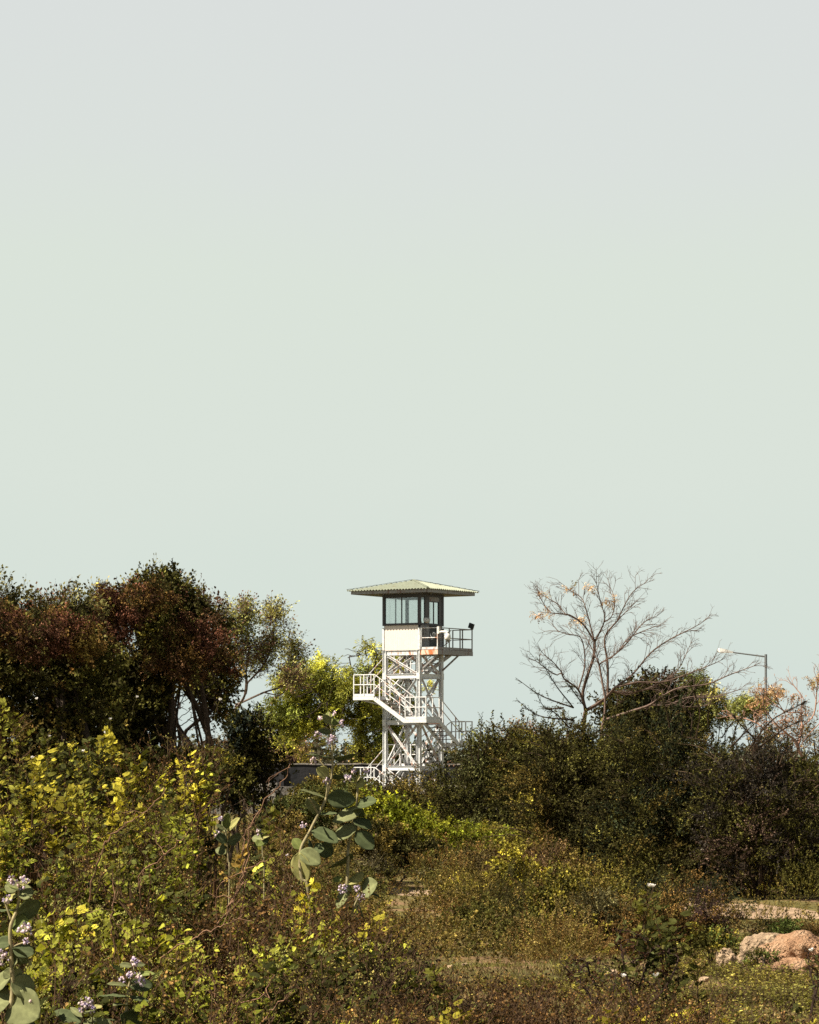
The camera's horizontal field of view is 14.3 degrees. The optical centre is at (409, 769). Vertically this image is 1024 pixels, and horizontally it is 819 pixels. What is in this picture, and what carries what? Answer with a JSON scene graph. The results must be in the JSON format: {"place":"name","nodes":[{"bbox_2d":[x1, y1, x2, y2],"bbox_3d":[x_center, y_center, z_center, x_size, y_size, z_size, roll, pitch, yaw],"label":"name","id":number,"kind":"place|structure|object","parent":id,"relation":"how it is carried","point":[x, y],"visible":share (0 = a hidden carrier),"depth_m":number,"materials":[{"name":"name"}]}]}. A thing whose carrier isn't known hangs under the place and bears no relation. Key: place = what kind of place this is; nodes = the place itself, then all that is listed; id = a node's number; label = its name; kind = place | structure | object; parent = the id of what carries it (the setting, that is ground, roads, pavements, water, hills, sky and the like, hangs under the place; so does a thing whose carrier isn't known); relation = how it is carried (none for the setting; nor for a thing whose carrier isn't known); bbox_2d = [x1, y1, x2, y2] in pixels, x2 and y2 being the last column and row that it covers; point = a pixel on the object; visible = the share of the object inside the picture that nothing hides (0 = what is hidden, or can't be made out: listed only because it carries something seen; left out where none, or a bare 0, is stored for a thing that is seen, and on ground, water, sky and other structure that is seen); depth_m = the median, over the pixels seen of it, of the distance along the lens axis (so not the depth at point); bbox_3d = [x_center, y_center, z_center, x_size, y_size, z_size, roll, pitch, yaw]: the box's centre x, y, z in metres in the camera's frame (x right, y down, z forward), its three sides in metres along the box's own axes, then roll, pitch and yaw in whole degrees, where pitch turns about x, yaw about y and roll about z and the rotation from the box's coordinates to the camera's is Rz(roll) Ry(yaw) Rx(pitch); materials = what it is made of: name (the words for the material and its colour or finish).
{"place":"outdoors","nodes":[
{"label":"outdoors","id":0,"kind":"place"},
{"bbox_2d":[0,0,818,761],"label":"sky","id":1,"kind":"structure","parent":0,"point":[310,302],"materials":[{"name":"white"}]},
{"bbox_2d":[2,780,818,1023],"bbox_3d":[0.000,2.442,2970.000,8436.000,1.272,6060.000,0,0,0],"label":"ground","id":2,"kind":"structure","parent":0,"point":[801,901],"depth_m":59.55,"materials":[{"name":"soil"}]},
{"bbox_2d":[0,875,40,1023],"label":"milkweed","id":3,"kind":"object","parent":2,"relation":"on","point":[20,1001],"visible":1,"depth_m":13.59,"materials":[{"name":"green plant"}]},
{"bbox_2d":[0,564,114,850],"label":"sparse tree","id":4,"kind":"object","parent":2,"relation":"on","point":[61,597],"visible":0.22,"depth_m":65.84,"materials":[{"name":"green plant"}]},
{"bbox_2d":[0,586,148,896],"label":"vine covered tree","id":5,"kind":"object","parent":2,"relation":"on","point":[43,651],"visible":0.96,"depth_m":62.39,"materials":[{"name":"green plant"}]},
{"bbox_2d":[55,996,116,1023],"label":"milkweed","id":6,"kind":"object","parent":2,"relation":"on","point":[73,1014],"visible":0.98,"depth_m":14.19,"materials":[{"name":"green plant"}]},
{"bbox_2d":[75,882,136,1022],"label":"dry branch","id":7,"kind":"object","parent":2,"relation":"on","point":[112,929],"visible":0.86,"depth_m":15.95,"materials":[{"name":"brown plant"}]},
{"bbox_2d":[98,956,154,1023],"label":"milkweed","id":8,"kind":"object","parent":2,"relation":"on","point":[139,982],"visible":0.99,"depth_m":14.59,"materials":[{"name":"green plant"}]},
{"bbox_2d":[86,788,166,945],"bbox_3d":[-1.694,1.050,19.077,0.340,1.910,0.665,0,0,-24],"label":"dry branch","id":9,"kind":"object","parent":2,"relation":"on","point":[91,884],"visible":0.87,"depth_m":18.98,"materials":[{"name":"brown plant"}]},
{"bbox_2d":[33,558,243,863],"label":"vine covered tree","id":10,"kind":"object","parent":2,"relation":"on","point":[176,639],"visible":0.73,"depth_m":69.20,"materials":[{"name":"green plant"}]},
{"bbox_2d":[70,553,241,861],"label":"sparse tree","id":11,"kind":"object","parent":2,"relation":"on","point":[180,736],"visible":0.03,"depth_m":71.81,"materials":[{"name":"green plant"}]},
{"bbox_2d":[131,828,189,950],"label":"dry branch","id":12,"kind":"object","parent":2,"relation":"on","point":[164,854],"visible":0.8,"depth_m":18.08,"materials":[{"name":"brown plant"}]},
{"bbox_2d":[160,898,254,1022],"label":"dry branch","id":13,"kind":"object","parent":2,"relation":"on","point":[202,932],"visible":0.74,"depth_m":16.37,"materials":[{"name":"brown plant"}]},
{"bbox_2d":[155,743,267,911],"bbox_3d":[-3.812,1.136,62.047,2.268,3.303,1.646,0,0,0],"label":"leafy shrub","id":14,"kind":"object","parent":2,"relation":"on","point":[208,754],"visible":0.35,"depth_m":61.95,"materials":[{"name":"green plant"}]},
{"bbox_2d":[214,813,240,963],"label":"milkweed","id":15,"kind":"object","parent":2,"relation":"on","point":[233,839],"visible":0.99,"depth_m":18.99,"materials":[{"name":"green plant"}]},
{"bbox_2d":[204,819,253,1006],"bbox_3d":[-1.003,1.116,18.088,0.296,1.683,0.542,0,0,0],"label":"dry branch","id":16,"kind":"object","parent":2,"relation":"on","point":[237,887],"visible":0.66,"depth_m":17.95,"materials":[{"name":"brown plant"}]},
{"bbox_2d":[204,970,274,1021],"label":"dry branch","id":17,"kind":"object","parent":2,"relation":"on","point":[240,1002],"visible":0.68,"depth_m":15.11,"materials":[{"name":"brown plant"}]},
{"bbox_2d":[215,857,272,1000],"bbox_3d":[-0.924,1.224,18.307,0.354,1.474,0.495,0,0,0],"label":"dry branch","id":18,"kind":"object","parent":2,"relation":"on","point":[229,878],"visible":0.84,"depth_m":18.28,"materials":[{"name":"brown plant"}]},
{"bbox_2d":[213,699,299,870],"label":"dense shrub","id":19,"kind":"object","parent":2,"relation":"on","point":[247,740],"visible":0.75,"depth_m":79.69,"materials":[{"name":"green plant"}]},
{"bbox_2d":[252,828,268,905],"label":"milkweed","id":20,"kind":"object","parent":2,"relation":"on","point":[258,839],"visible":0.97,"depth_m":19.40,"materials":[{"name":"green plant"}]},
{"bbox_2d":[238,992,291,1023],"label":"dry branch","id":21,"kind":"object","parent":2,"relation":"on","point":[271,1009],"visible":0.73,"depth_m":15.14,"materials":[{"name":"brown plant"}]},
{"bbox_2d":[254,782,278,813],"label":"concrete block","id":22,"kind":"structure","parent":2,"relation":"on","point":[274,793],"depth_m":148.99,"materials":[{"name":"grey concrete"}]},
{"bbox_2d":[211,786,324,813],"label":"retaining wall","id":23,"kind":"structure","parent":2,"relation":"on","point":[283,792],"depth_m":150.15,"materials":[{"name":"concrete"}]},
{"bbox_2d":[240,755,296,918],"bbox_3d":[-0.870,0.962,19.016,0.363,2.088,0.592,0,0,-21],"label":"dry branch","id":24,"kind":"object","parent":2,"relation":"on","point":[292,759],"visible":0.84,"depth_m":18.95,"materials":[{"name":"brown plant"}]},
{"bbox_2d":[229,776,388,845],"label":"leafy shrub","id":25,"kind":"object","parent":2,"relation":"on","point":[307,816],"visible":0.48,"depth_m":97.60,"materials":[{"name":"green plant"}]},
{"bbox_2d":[251,699,374,762],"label":"pale scrub","id":26,"kind":"object","parent":2,"relation":"on","point":[305,741],"visible":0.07,"depth_m":199.51,"materials":[{"name":"green plant"}]},
{"bbox_2d":[270,739,363,763],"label":"pale scrub","id":27,"kind":"object","parent":2,"relation":"on","point":[303,756],"visible":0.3,"depth_m":176.05,"materials":[{"name":"green plant"}]},
{"bbox_2d":[286,711,380,1003],"bbox_3d":[-0.433,0.825,18.600,0.547,2.324,0.262,0,0,0],"label":"milkweed","id":28,"kind":"object","parent":2,"relation":"on","point":[303,860],"visible":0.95,"depth_m":18.59,"materials":[{"name":"green plant"}]},
{"bbox_2d":[285,763,385,814],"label":"creeper mound","id":29,"kind":"object","parent":2,"relation":"on","point":[337,770],"visible":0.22,"depth_m":146.71,"materials":[{"name":"green plant"}]},
{"bbox_2d":[255,635,437,763],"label":"feathery tree","id":30,"kind":"object","parent":2,"relation":"on","point":[297,717],"visible":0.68,"depth_m":177.43,"materials":[{"name":"green plant"}]},
{"bbox_2d":[0,728,777,1023],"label":"leafy weeds","id":31,"kind":"object","parent":2,"relation":"on","point":[285,963],"visible":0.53,"depth_m":17.49,"materials":[{"name":"green plant"}]},
{"bbox_2d":[653,972,664,1008],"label":"white flower","id":32,"kind":"object","parent":31,"relation":"attached to","point":[656,974],"visible":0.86,"depth_m":15.96,"materials":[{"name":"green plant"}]},
{"bbox_2d":[337,884,455,936],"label":"scrub bush","id":33,"kind":"object","parent":2,"relation":"on","point":[406,914],"visible":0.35,"depth_m":56.89,"materials":[{"name":"green plant"}]},
{"bbox_2d":[350,844,450,884],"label":"scrub bush","id":34,"kind":"object","parent":2,"relation":"on","point":[391,865],"visible":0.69,"depth_m":72.98,"materials":[{"name":"green plant"}]},
{"bbox_2d":[336,808,473,872],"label":"scrub bush","id":35,"kind":"object","parent":2,"relation":"on","point":[393,834],"visible":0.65,"depth_m":79.81,"materials":[{"name":"green plant"}]},
{"bbox_2d":[0,698,816,1023],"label":"fern leaved weeds","id":36,"kind":"object","parent":2,"relation":"on","point":[82,784],"visible":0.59,"depth_m":21.39,"materials":[{"name":"green plant"}]},
{"bbox_2d":[0,707,818,1023],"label":"dry weeds","id":37,"kind":"object","parent":2,"relation":"on","point":[500,1007],"visible":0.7,"depth_m":16.33,"materials":[{"name":"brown plant"}]},
{"bbox_2d":[2,804,818,964],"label":"undergrowth","id":38,"kind":"object","parent":2,"relation":"on","point":[565,937],"visible":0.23,"depth_m":57.47,"materials":[{"name":"green plant"}]},
{"bbox_2d":[174,643,251,788],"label":"leaning tree","id":39,"kind":"object","parent":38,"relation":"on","point":[217,687],"visible":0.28,"depth_m":77.76,"materials":[{"name":"green plant"}]},
{"bbox_2d":[214,590,316,754],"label":"open crowned tree","id":40,"kind":"object","parent":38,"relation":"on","point":[292,667],"visible":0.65,"depth_m":85.83,"materials":[{"name":"green plant"}]},
{"bbox_2d":[4,732,818,784],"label":"wood","id":41,"kind":"object","parent":2,"relation":"on","point":[339,753],"visible":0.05,"depth_m":375.12,"materials":[{"name":"green plant"}]},
{"bbox_2d":[353,761,470,820],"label":"scrub bush","id":42,"kind":"object","parent":2,"relation":"on","point":[398,787],"visible":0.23,"depth_m":119.68,"materials":[{"name":"green plant"}]},
{"bbox_2d":[346,579,478,784],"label":"watchtower","id":43,"kind":"structure","parent":2,"relation":"on","point":[407,641],"depth_m":154.77,"materials":[{"name":"white metal"}]},
{"bbox_2d":[421,616,429,626],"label":"searchlight","id":44,"kind":"object","parent":43,"relation":"attached to","point":[426,619],"visible":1,"depth_m":153.87,"materials":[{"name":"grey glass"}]},
{"bbox_2d":[430,631,438,638],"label":"searchlight","id":45,"kind":"object","parent":43,"relation":"attached to","point":[434,633],"visible":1,"depth_m":153.64,"materials":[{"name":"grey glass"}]},
{"bbox_2d":[437,626,450,641],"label":"security camera","id":46,"kind":"object","parent":43,"relation":"attached to","point":[447,636],"visible":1,"depth_m":153.10,"materials":[{"name":"white plastic"}]},
{"bbox_2d":[468,623,474,629],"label":"floodlight","id":47,"kind":"object","parent":43,"relation":"attached to","point":[471,626],"visible":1,"depth_m":155.89,"materials":[{"name":"metal"}]},
{"bbox_2d":[368,785,496,812],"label":"foundation wall","id":48,"kind":"structure","parent":2,"relation":"on","point":[417,790],"depth_m":151.03,"materials":[{"name":"concrete"}]},
{"bbox_2d":[345,785,545,861],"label":"creeper","id":49,"kind":"object","parent":2,"relation":"on","point":[396,810],"visible":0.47,"depth_m":85.65,"materials":[{"name":"green plant"}]},
{"bbox_2d":[388,855,524,911],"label":"scrub bush","id":50,"kind":"object","parent":2,"relation":"on","point":[442,885],"visible":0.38,"depth_m":61.98,"materials":[{"name":"green plant"}]},
{"bbox_2d":[403,832,516,881],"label":"scrub bush","id":51,"kind":"object","parent":2,"relation":"on","point":[487,857],"visible":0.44,"depth_m":74.82,"materials":[{"name":"green plant"}]},
{"bbox_2d":[428,901,505,939],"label":"scrub bush","id":52,"kind":"object","parent":2,"relation":"on","point":[463,912],"visible":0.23,"depth_m":55.79,"materials":[{"name":"green plant"}]},
{"bbox_2d":[446,715,548,765],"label":"pale scrub","id":53,"kind":"object","parent":2,"relation":"on","point":[509,722],"visible":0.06,"depth_m":149.69,"materials":[{"name":"green plant"}]},
{"bbox_2d":[382,703,613,838],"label":"thorn bush","id":54,"kind":"object","parent":2,"relation":"on","point":[472,806],"visible":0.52,"depth_m":99.37,"materials":[{"name":"green plant"}]},
{"bbox_2d":[475,834,550,895],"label":"scrub bush","id":55,"kind":"object","parent":2,"relation":"on","point":[509,852],"visible":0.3,"depth_m":64.89,"materials":[{"name":"green plant"}]},
{"bbox_2d":[493,825,557,855],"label":"scrub bush","id":56,"kind":"object","parent":2,"relation":"on","point":[518,836],"visible":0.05,"depth_m":77.93,"materials":[{"name":"green plant"}]},
{"bbox_2d":[472,878,582,934],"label":"scrub bush","id":57,"kind":"object","parent":2,"relation":"on","point":[516,894],"visible":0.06,"depth_m":56.82,"materials":[{"name":"green plant"}]},
{"bbox_2d":[475,820,618,893],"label":"scrub bush","id":58,"kind":"object","parent":2,"relation":"on","point":[540,856],"visible":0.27,"depth_m":68.90,"materials":[{"name":"green plant"}]},
{"bbox_2d":[515,859,598,945],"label":"scrub bush","id":59,"kind":"object","parent":2,"relation":"on","point":[545,893],"visible":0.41,"depth_m":54.95,"materials":[{"name":"green plant"}]},
{"bbox_2d":[474,654,675,878],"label":"thorn bush","id":60,"kind":"object","parent":2,"relation":"on","point":[557,813],"visible":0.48,"depth_m":71.57,"materials":[{"name":"green plant"}]},
{"bbox_2d":[560,949,620,1018],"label":"bare shrub","id":61,"kind":"object","parent":2,"relation":"on","point":[588,960],"visible":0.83,"depth_m":16.54,"materials":[{"name":"brown plant"}]},
{"bbox_2d":[546,875,651,953],"bbox_3d":[3.118,2.371,52.097,1.905,1.368,1.569,0,0,-13],"label":"scrub bush","id":62,"kind":"object","parent":2,"relation":"on","point":[597,905],"visible":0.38,"depth_m":51.84,"materials":[{"name":"green plant"}]},
{"bbox_2d":[604,969,618,976],"bbox_3d":[2.737,2.772,43.997,0.256,0.152,0.198,0,0,0],"label":"stone","id":63,"kind":"object","parent":2,"relation":"on","point":[609,974],"visible":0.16,"depth_m":43.92,"materials":[{"name":"beige stone"}]},
{"bbox_2d":[519,561,736,782],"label":"bare tree","id":64,"kind":"object","parent":2,"relation":"on","point":[581,693],"visible":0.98,"depth_m":112.03,"materials":[{"name":"brown plant"}]},
{"bbox_2d":[466,931,818,1023],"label":"weeds","id":65,"kind":"object","parent":2,"relation":"on","point":[780,991],"visible":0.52,"depth_m":38.60,"materials":[{"name":"green plant"}]},
{"bbox_2d":[608,918,683,1020],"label":"bare shrub","id":66,"kind":"object","parent":2,"relation":"on","point":[619,938],"visible":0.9,"depth_m":17.20,"materials":[{"name":"brown plant"}]},
{"bbox_2d":[586,665,706,817],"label":"dense tree","id":67,"kind":"object","parent":2,"relation":"on","point":[644,698],"visible":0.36,"depth_m":123.49,"materials":[{"name":"green plant"}]},
{"bbox_2d":[608,879,711,958],"bbox_3d":[3.830,2.349,50.060,1.606,1.344,1.532,0,0,-14],"label":"scrub bush","id":68,"kind":"object","parent":2,"relation":"on","point":[674,911],"visible":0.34,"depth_m":49.90,"materials":[{"name":"green plant"}]},
{"bbox_2d":[544,670,789,911],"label":"thorn bush","id":69,"kind":"object","parent":2,"relation":"on","point":[644,803],"visible":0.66,"depth_m":67.49,"materials":[{"name":"green plant"}]},
{"bbox_2d":[570,615,772,792],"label":"bare tree","id":70,"kind":"object","parent":2,"relation":"on","point":[653,702],"visible":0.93,"depth_m":109.16,"materials":[{"name":"brown plant"}]},
{"bbox_2d":[653,881,751,942],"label":"scrub bush","id":71,"kind":"object","parent":2,"relation":"on","point":[708,920],"visible":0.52,"depth_m":53.87,"materials":[{"name":"green plant"}]},
{"bbox_2d":[699,976,709,981],"bbox_3d":[3.803,2.712,42.001,0.148,0.084,0.105,0,0,0],"label":"stone","id":72,"kind":"object","parent":2,"relation":"on","point":[704,979],"visible":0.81,"depth_m":41.96,"materials":[{"name":"beige stone"}]},
{"bbox_2d":[672,664,739,802],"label":"wispy tree","id":73,"kind":"object","parent":2,"relation":"on","point":[715,711],"visible":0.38,"depth_m":129.65,"materials":[{"name":"green plant"}]},
{"bbox_2d":[682,921,740,964],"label":"scrub bush","id":74,"kind":"object","parent":2,"relation":"on","point":[704,941],"visible":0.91,"depth_m":45.93,"materials":[{"name":"green plant"}]},
{"bbox_2d":[716,948,736,972],"bbox_3d":[4.459,2.713,45.809,0.308,0.418,0.386,0,0,0],"label":"boulder","id":75,"kind":"object","parent":2,"relation":"on","point":[724,955],"visible":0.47,"depth_m":45.65,"materials":[{"name":"beige stone"}]},
{"bbox_2d":[665,698,818,899],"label":"thorn bush","id":76,"kind":"object","parent":2,"relation":"on","point":[755,827],"visible":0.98,"depth_m":65.70,"materials":[{"name":"green plant"}]},
{"bbox_2d":[718,648,766,796],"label":"street lamp","id":77,"kind":"object","parent":2,"relation":"on","point":[721,650],"visible":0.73,"depth_m":164.94,"materials":[{"name":"grey metal"}]},
{"bbox_2d":[724,687,784,812],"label":"wispy tree","id":78,"kind":"object","parent":2,"relation":"on","point":[740,702],"visible":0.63,"depth_m":127.89,"materials":[{"name":"green plant"}]},
{"bbox_2d":[737,932,778,970],"bbox_3d":[5.055,2.671,46.503,0.781,0.701,0.738,0,0,0],"label":"boulder","id":79,"kind":"object","parent":2,"relation":"on","point":[754,940],"visible":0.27,"depth_m":46.28,"materials":[{"name":"beige stone"}]},
{"bbox_2d":[733,876,787,892],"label":"scrub bush","id":80,"kind":"object","parent":2,"relation":"on","point":[747,885],"visible":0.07,"depth_m":69.86,"materials":[{"name":"green plant"}]},
{"bbox_2d":[739,944,782,968],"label":"scrub bush","id":81,"kind":"object","parent":2,"relation":"on","point":[764,955],"visible":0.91,"depth_m":44.28,"materials":[{"name":"green plant"}]},
{"bbox_2d":[715,664,818,814],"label":"bare tree","id":82,"kind":"object","parent":2,"relation":"on","point":[778,691],"visible":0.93,"depth_m":92.01,"materials":[{"name":"brown plant"}]},
{"bbox_2d":[722,880,818,896],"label":"scrub bush","id":83,"kind":"object","parent":2,"relation":"on","point":[766,893],"visible":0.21,"depth_m":67.81,"materials":[{"name":"green plant"}]},
{"bbox_2d":[726,908,818,940],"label":"scrub bush","id":84,"kind":"object","parent":2,"relation":"on","point":[812,928],"visible":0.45,"depth_m":54.87,"materials":[{"name":"green plant"}]},
{"bbox_2d":[743,693,818,807],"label":"twiggy scrub","id":85,"kind":"object","parent":2,"relation":"on","point":[808,730],"visible":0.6,"depth_m":104.79,"materials":[{"name":"brown plant"}]},
{"bbox_2d":[756,957,812,975],"bbox_3d":[5.125,2.780,44.174,0.833,0.456,0.667,0,0,0],"label":"rock","id":86,"kind":"object","parent":2,"relation":"on","point":[798,962],"visible":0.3,"depth_m":44.02,"materials":[{"name":"beige stone"}]},
{"bbox_2d":[766,913,803,933],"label":"scrub bush","id":87,"kind":"object","parent":2,"relation":"on","point":[785,924],"visible":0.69,"depth_m":46.93,"materials":[{"name":"green plant"}]},
{"bbox_2d":[758,930,818,975],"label":"boulder","id":88,"kind":"object","parent":2,"relation":"on","point":[796,943],"visible":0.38,"depth_m":44.29,"materials":[{"name":"beige stone"}]},
{"bbox_2d":[761,751,818,893],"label":"leafy shrub","id":89,"kind":"object","parent":2,"relation":"on","point":[803,763],"visible":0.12,"depth_m":69.69,"materials":[{"name":"green plant"}]},
{"bbox_2d":[773,863,818,894],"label":"scrub bush","id":90,"kind":"object","parent":2,"relation":"on","point":[805,879],"visible":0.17,"depth_m":68.93,"materials":[{"name":"green plant"}]},
{"bbox_2d":[803,946,818,1022],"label":"bare shrub","id":91,"kind":"object","parent":2,"relation":"on","point":[815,977],"visible":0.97,"depth_m":18.00,"materials":[{"name":"brown plant"}]},
{"bbox_2d":[186,763,716,806],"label":"boundary wall","id":92,"kind":"structure","parent":0,"point":[305,769],"depth_m":169.91,"materials":[{"name":"black concrete"}]},
{"bbox_2d":[291,885,818,918],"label":"path","id":93,"kind":"structure","parent":0,"point":[790,911],"depth_m":62.00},
{"bbox_2d":[349,932,818,1021],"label":"grass","id":94,"kind":"structure","parent":0,"point":[499,965],"depth_m":44.35,"materials":[{"name":"green plant"}]}
]}

